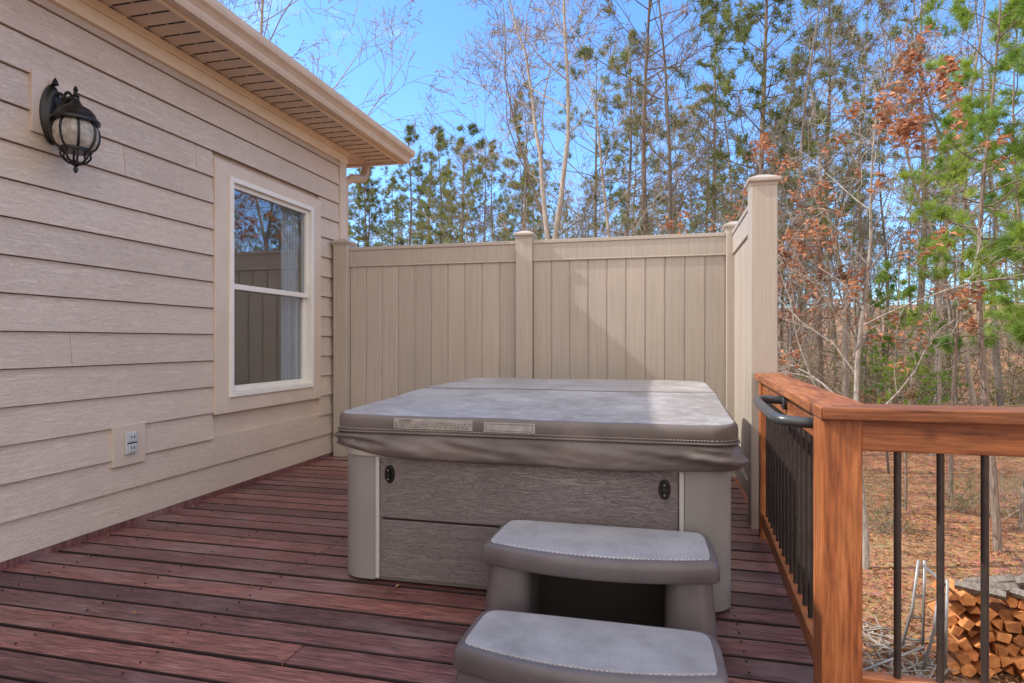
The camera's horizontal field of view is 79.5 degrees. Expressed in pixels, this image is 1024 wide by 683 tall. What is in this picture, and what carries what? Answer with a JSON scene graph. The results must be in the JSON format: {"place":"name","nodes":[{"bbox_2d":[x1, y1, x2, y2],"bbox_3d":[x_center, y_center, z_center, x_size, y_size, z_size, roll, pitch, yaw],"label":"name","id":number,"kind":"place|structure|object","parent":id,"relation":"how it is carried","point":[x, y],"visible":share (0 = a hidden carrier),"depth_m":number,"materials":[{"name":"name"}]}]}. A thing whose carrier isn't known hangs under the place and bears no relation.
{"place":"outdoors","nodes":[
{"label":"outdoors","id":0,"kind":"place"},
{"bbox_2d":[98,0,395,164],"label":"soffit","id":1,"kind":"structure","parent":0,"point":[138,8],"depth_m":4.75,"materials":[{"name":"plastic"}]},
{"bbox_2d":[108,0,389,159],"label":"soffit vent slots","id":2,"kind":"structure","parent":1,"relation":"in","point":[238,68],"depth_m":4.70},
{"bbox_2d":[156,0,400,167],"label":"fascia","id":3,"kind":"structure","parent":1,"relation":"attached to","point":[185,18],"depth_m":4.87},
{"bbox_2d":[162,0,414,167],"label":"gutter","id":4,"kind":"object","parent":3,"relation":"attached to","point":[220,21],"visible":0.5,"depth_m":4.80,"materials":[{"name":"metal"}]},
{"bbox_2d":[217,0,1023,307],"label":"sky","id":5,"kind":"structure","parent":0,"point":[444,23],"materials":[{"name":"blue"}]},
{"bbox_2d":[778,303,1023,682],"bbox_3d":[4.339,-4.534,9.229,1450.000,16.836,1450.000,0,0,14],"label":"ground","id":6,"kind":"structure","parent":0,"point":[962,525],"depth_m":11.57,"materials":[{"name":"brown soil"}]},
{"bbox_2d":[212,152,315,435],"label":"window","id":7,"kind":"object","parent":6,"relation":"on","point":[257,316],"depth_m":6.24,"materials":[{"name":"paint"}]},
{"bbox_2d":[0,0,339,561],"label":"lap siding","id":8,"kind":"object","parent":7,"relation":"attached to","point":[27,500],"visible":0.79,"depth_m":3.93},
{"bbox_2d":[0,0,336,523],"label":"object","id":9,"kind":"object","parent":8,"relation":"attached to","point":[133,210],"visible":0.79,"depth_m":3.96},
{"bbox_2d":[28,69,346,467],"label":"trim boards","id":10,"kind":"object","parent":7,"relation":"attached to","point":[39,83],"depth_m":4.87,"materials":[{"name":"paint"}]},
{"bbox_2d":[39,78,100,173],"bbox_3d":[-2.471,-1.217,3.457,0.292,0.556,0.236,0,0,14],"label":"wall lantern","id":11,"kind":"object","parent":10,"relation":"attached to","point":[71,124],"depth_m":3.42,"materials":[{"name":"black metal"}]},
{"bbox_2d":[124,431,136,454],"bbox_3d":[-2.472,0.658,4.002,0.028,0.140,0.086,0,0,14],"label":"weatherproof outlet","id":12,"kind":"object","parent":10,"relation":"attached to","point":[130,442],"visible":1,"depth_m":3.98,"materials":[{"name":"plastic"}]},
{"bbox_2d":[229,176,313,397],"bbox_3d":[-2.159,-0.438,5.519,0.122,1.771,1.210,0,0,14],"label":"window frame","id":13,"kind":"object","parent":10,"relation":"attached to","point":[309,341],"visible":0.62,"depth_m":5.60,"materials":[{"name":"white plastic"}]},
{"bbox_2d":[234,298,304,390],"bbox_3d":[-2.188,-0.011,5.526,0.042,0.838,1.120,0,0,14],"label":"sash","id":14,"kind":"object","parent":13,"relation":"attached to","point":[282,382],"visible":0.43,"depth_m":6.03,"materials":[{"name":"white plastic"}]},
{"bbox_2d":[234,184,307,297],"bbox_3d":[-2.154,-0.854,5.517,0.052,0.858,1.120,0,0,14],"label":"sash","id":15,"kind":"object","parent":13,"relation":"attached to","point":[304,293],"visible":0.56,"depth_m":5.77,"materials":[{"name":"white plastic"}]},
{"bbox_2d":[281,207,298,379],"bbox_3d":[-2.147,-0.450,5.948,0.036,1.700,0.280,0,0,14],"label":"curtain","id":16,"kind":"object","parent":13,"relation":"hanging from","point":[289,305],"depth_m":5.95,"materials":[{"name":"white fabric"}]},
{"bbox_2d":[347,166,369,238],"bbox_3d":[-1.797,0.655,7.051,0.110,5.490,0.590,0,0,14],"label":"downspout","id":17,"kind":"object","parent":10,"relation":"attached to","point":[363,176],"visible":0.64,"depth_m":7.04,"materials":[{"name":"metal"}]},
{"bbox_2d":[48,0,348,164],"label":"frieze board","id":18,"kind":"object","parent":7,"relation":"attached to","point":[108,20],"visible":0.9,"depth_m":4.50,"materials":[{"name":"beige wood"}]},
{"bbox_2d":[300,213,300,292],"bbox_3d":[-2.963,-0.340,5.717,1.525,2.190,1.630,0,0,14],"label":"room interior","id":19,"kind":"object","parent":7,"relation":"attached to","point":[300,252],"depth_m":6.14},
{"bbox_2d":[220,0,320,68],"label":"bare tree","id":20,"kind":"object","parent":6,"relation":"on","point":[267,24],"visible":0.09,"depth_m":13.32,"materials":[{"name":"brown plant"}]},
{"bbox_2d":[219,0,466,169],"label":"bare tree","id":21,"kind":"object","parent":6,"relation":"on","point":[312,54],"visible":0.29,"depth_m":17.17,"materials":[{"name":"brown plant"}]},
{"bbox_2d":[348,174,390,246],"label":"pine tree","id":22,"kind":"object","parent":6,"relation":"on","point":[364,229],"visible":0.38,"depth_m":39.87,"materials":[{"name":"green plant"}]},
{"bbox_2d":[0,456,812,682],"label":"deck","id":23,"kind":"structure","parent":6,"relation":"on","point":[199,604],"depth_m":2.78,"materials":[{"name":"brown wood"}]},
{"bbox_2d":[0,452,332,571],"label":"base flashing","id":24,"kind":"object","parent":23,"relation":"attached to","point":[18,560],"depth_m":4.07,"materials":[{"name":"brown metal"}]},
{"bbox_2d":[88,456,399,631],"bbox_3d":[-0.502,1.189,4.238,3.728,0.020,3.545,0,0,14],"label":"deck debris","id":25,"kind":"object","parent":23,"relation":"on","point":[222,504],"visible":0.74,"depth_m":4.11,"materials":[{"name":"brown plant"}]},
{"bbox_2d":[334,377,748,611],"bbox_3d":[0.330,0.749,4.026,2.011,0.878,2.493,0,0,14],"label":"hot tub","id":26,"kind":"object","parent":23,"relation":"on","point":[446,481],"visible":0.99,"depth_m":2.93,"materials":[{"name":"plastic"}]},
{"bbox_2d":[331,174,780,528],"bbox_3d":[-0.072,0.071,5.248,4.093,2.298,1.793,0,0,14],"label":"privacy fence","id":27,"kind":"object","parent":23,"relation":"on","point":[701,307],"visible":0.78,"depth_m":5.89,"materials":[{"name":"beige plastic"}]},
{"bbox_2d":[453,520,728,682],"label":"tub steps","id":28,"kind":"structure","parent":23,"relation":"on","point":[573,603],"depth_m":2.27,"materials":[{"name":"plastic"}]},
{"bbox_2d":[754,373,1023,682],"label":"deck railing","id":29,"kind":"object","parent":23,"relation":"on","point":[810,505],"visible":0.91,"depth_m":1.90,"materials":[{"name":"brown wood"}]},
{"bbox_2d":[753,395,813,428],"bbox_3d":[1.066,0.273,2.455,0.158,0.073,0.839,0,0,16],"label":"grab handle","id":30,"kind":"object","parent":29,"relation":"attached to","point":[765,409],"visible":0.89,"depth_m":2.16,"materials":[{"name":"grey metal"}]},
{"bbox_2d":[373,123,442,245],"bbox_3d":[-6.508,-5.043,37.798,3.970,17.128,4.235,0,0,-42],"label":"pine tree","id":31,"kind":"object","parent":6,"relation":"on","point":[409,129],"visible":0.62,"depth_m":37.78,"materials":[{"name":"green plant"}]},
{"bbox_2d":[405,130,469,244],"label":"pine tree","id":32,"kind":"object","parent":6,"relation":"on","point":[443,175],"visible":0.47,"depth_m":41.66,"materials":[{"name":"green plant"}]},
{"bbox_2d":[426,134,489,243],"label":"pine tree","id":33,"kind":"object","parent":6,"relation":"on","point":[461,139],"visible":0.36,"depth_m":33.83,"materials":[{"name":"green plant"}]},
{"bbox_2d":[455,141,518,241],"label":"pine tree","id":34,"kind":"object","parent":6,"relation":"on","point":[493,158],"visible":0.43,"depth_m":35.67,"materials":[{"name":"green plant"}]},
{"bbox_2d":[486,80,571,241],"bbox_3d":[0.817,-4.723,31.086,4.054,17.132,5.401,0,0,27],"label":"pine tree","id":35,"kind":"object","parent":6,"relation":"on","point":[520,133],"visible":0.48,"depth_m":31.16,"materials":[{"name":"green plant"}]},
{"bbox_2d":[433,0,648,239],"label":"bare tree","id":36,"kind":"object","parent":6,"relation":"on","point":[517,27],"visible":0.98,"depth_m":18.37,"materials":[{"name":"grey plant"}]},
{"bbox_2d":[386,0,743,242],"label":"bare tree","id":37,"kind":"object","parent":6,"relation":"on","point":[516,130],"visible":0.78,"depth_m":22.89,"materials":[{"name":"brown plant"}]},
{"bbox_2d":[451,0,773,236],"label":"bare tree","id":38,"kind":"object","parent":6,"relation":"on","point":[600,153],"visible":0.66,"depth_m":22.50,"materials":[{"name":"brown plant"}]},
{"bbox_2d":[577,26,680,236],"bbox_3d":[5.180,-5.228,27.816,4.538,18.352,4.254,0,0,36],"label":"pine tree","id":39,"kind":"object","parent":6,"relation":"on","point":[610,61],"visible":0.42,"depth_m":27.79,"materials":[{"name":"green plant"}]},
{"bbox_2d":[567,0,750,235],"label":"pine tree","id":40,"kind":"object","parent":6,"relation":"on","point":[706,21],"visible":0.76,"depth_m":22.16,"materials":[{"name":"green plant"}]},
{"bbox_2d":[348,42,1023,399],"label":"distant forest","id":41,"kind":"object","parent":6,"relation":"on","point":[473,131],"visible":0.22,"depth_m":40.68,"materials":[{"name":"green plant"}]},
{"bbox_2d":[382,170,1023,575],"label":"understory brush","id":42,"kind":"object","parent":6,"relation":"on","point":[1014,374],"visible":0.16,"depth_m":23.86,"materials":[{"name":"brown plant"}]},
{"bbox_2d":[594,0,826,235],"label":"bare tree","id":43,"kind":"object","parent":6,"relation":"on","point":[666,87],"visible":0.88,"depth_m":16.87,"materials":[{"name":"grey plant"}]},
{"bbox_2d":[648,0,778,232],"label":"pine tree","id":44,"kind":"object","parent":6,"relation":"on","point":[716,101],"visible":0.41,"depth_m":26.32,"materials":[{"name":"green plant"}]},
{"bbox_2d":[594,0,896,248],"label":"bare tree","id":45,"kind":"object","parent":6,"relation":"on","point":[726,129],"visible":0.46,"depth_m":25.63,"materials":[{"name":"brown plant"}]},
{"bbox_2d":[650,0,891,377],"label":"bare tree","id":46,"kind":"object","parent":6,"relation":"on","point":[808,77],"visible":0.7,"depth_m":17.68,"materials":[{"name":"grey plant"}]},
{"bbox_2d":[690,0,860,327],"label":"pine tree","id":47,"kind":"object","parent":6,"relation":"on","point":[738,29],"visible":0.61,"depth_m":19.93,"materials":[{"name":"green plant"}]},
{"bbox_2d":[758,52,855,374],"bbox_3d":[17.779,-7.191,37.500,5.366,21.560,5.642,0,0,-14],"label":"pine tree","id":48,"kind":"object","parent":6,"relation":"on","point":[779,99],"visible":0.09,"depth_m":37.67,"materials":[{"name":"green plant"}]},
{"bbox_2d":[685,0,976,397],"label":"bare tree","id":49,"kind":"object","parent":6,"relation":"on","point":[845,380],"visible":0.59,"depth_m":22.29,"materials":[{"name":"brown plant"}]},
{"bbox_2d":[768,0,896,388],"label":"pine tree","id":50,"kind":"object","parent":6,"relation":"on","point":[819,364],"visible":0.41,"depth_m":25.69,"materials":[{"name":"green plant"}]},
{"bbox_2d":[658,4,1023,569],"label":"oak tree","id":51,"kind":"object","parent":6,"relation":"on","point":[901,132],"visible":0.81,"depth_m":9.68,"materials":[{"name":"brown plant"}]},
{"bbox_2d":[778,201,917,403],"bbox_3d":[5.734,0.375,12.635,4.410,6.787,4.278,0,0,-12],"label":"oak tree","id":52,"kind":"object","parent":6,"relation":"on","point":[816,251],"visible":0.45,"depth_m":12.42,"materials":[{"name":"orange plant"}]},
{"bbox_2d":[781,0,936,400],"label":"pine tree","id":53,"kind":"object","parent":6,"relation":"on","point":[883,20],"visible":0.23,"depth_m":30.87,"materials":[{"name":"green plant"}]},
{"bbox_2d":[859,263,939,473],"bbox_3d":[10.388,0.774,17.014,2.077,6.052,1.690,0,0,7],"label":"young pine tree","id":54,"kind":"object","parent":6,"relation":"on","point":[881,295],"visible":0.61,"depth_m":17.02,"materials":[{"name":"green plant"}]},
{"bbox_2d":[862,559,948,679],"bbox_3d":[4.087,2.966,6.641,0.943,1.036,0.780,0,0,14],"label":"log rack","id":55,"kind":"object","parent":6,"relation":"on","point":[933,633],"visible":0.72,"depth_m":6.61,"materials":[{"name":"metal"}]},
{"bbox_2d":[867,278,949,510],"bbox_3d":[8.323,1.169,12.954,1.331,5.081,1.281,0,0,-31],"label":"young pine tree","id":56,"kind":"object","parent":6,"relation":"on","point":[910,289],"visible":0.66,"depth_m":12.98,"materials":[{"name":"green plant"}]},
{"bbox_2d":[862,615,964,681],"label":"branch debris","id":57,"kind":"object","parent":6,"relation":"on","point":[914,667],"visible":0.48,"depth_m":6.81,"materials":[{"name":"grey plant"}]},
{"bbox_2d":[846,0,982,404],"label":"pine tree","id":58,"kind":"object","parent":6,"relation":"on","point":[930,126],"visible":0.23,"depth_m":23.84,"materials":[{"name":"green plant"}]},
{"bbox_2d":[807,0,1023,405],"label":"bare tree","id":59,"kind":"object","parent":6,"relation":"on","point":[971,388],"visible":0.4,"depth_m":24.02,"materials":[{"name":"brown plant"}]},
{"bbox_2d":[824,0,1023,406],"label":"bare tree","id":60,"kind":"object","parent":6,"relation":"on","point":[998,379],"visible":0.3,"depth_m":22.22,"materials":[{"name":"brown plant"}]},
{"bbox_2d":[910,317,969,459],"bbox_3d":[11.078,1.531,15.950,1.158,4.418,1.114,0,0,-19],"label":"young pine tree","id":61,"kind":"object","parent":6,"relation":"on","point":[933,351],"visible":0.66,"depth_m":15.98,"materials":[{"name":"green plant"}]},
{"bbox_2d":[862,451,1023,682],"bbox_3d":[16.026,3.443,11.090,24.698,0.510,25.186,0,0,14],"label":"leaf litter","id":62,"kind":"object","parent":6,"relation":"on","point":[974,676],"visible":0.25,"depth_m":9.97,"materials":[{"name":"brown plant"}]},
{"bbox_2d":[871,93,1023,497],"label":"young pine tree","id":63,"kind":"object","parent":6,"relation":"on","point":[956,343],"visible":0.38,"depth_m":13.99,"materials":[{"name":"green plant"}]},
{"bbox_2d":[875,0,1023,455],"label":"bare tree","id":64,"kind":"object","parent":6,"relation":"on","point":[938,367],"visible":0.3,"depth_m":18.54,"materials":[{"name":"brown plant"}]},
{"bbox_2d":[891,0,1023,552],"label":"young pine tree","id":65,"kind":"object","parent":6,"relation":"on","point":[965,17],"visible":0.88,"depth_m":10.44,"materials":[{"name":"green plant"}]},
{"bbox_2d":[906,2,1023,530],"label":"young pine tree","id":66,"kind":"object","parent":6,"relation":"on","point":[1016,211],"visible":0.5,"depth_m":11.59,"materials":[{"name":"green plant"}]},
{"bbox_2d":[926,574,1023,678],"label":"firewood stack","id":67,"kind":"object","parent":6,"relation":"on","point":[1006,623],"visible":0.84,"depth_m":6.37,"materials":[{"name":"brown wood"}]},
{"bbox_2d":[945,0,1023,353],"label":"young pine tree","id":68,"kind":"object","parent":6,"relation":"on","point":[994,115],"visible":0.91,"depth_m":9.44,"materials":[{"name":"green plant"}]}
]}

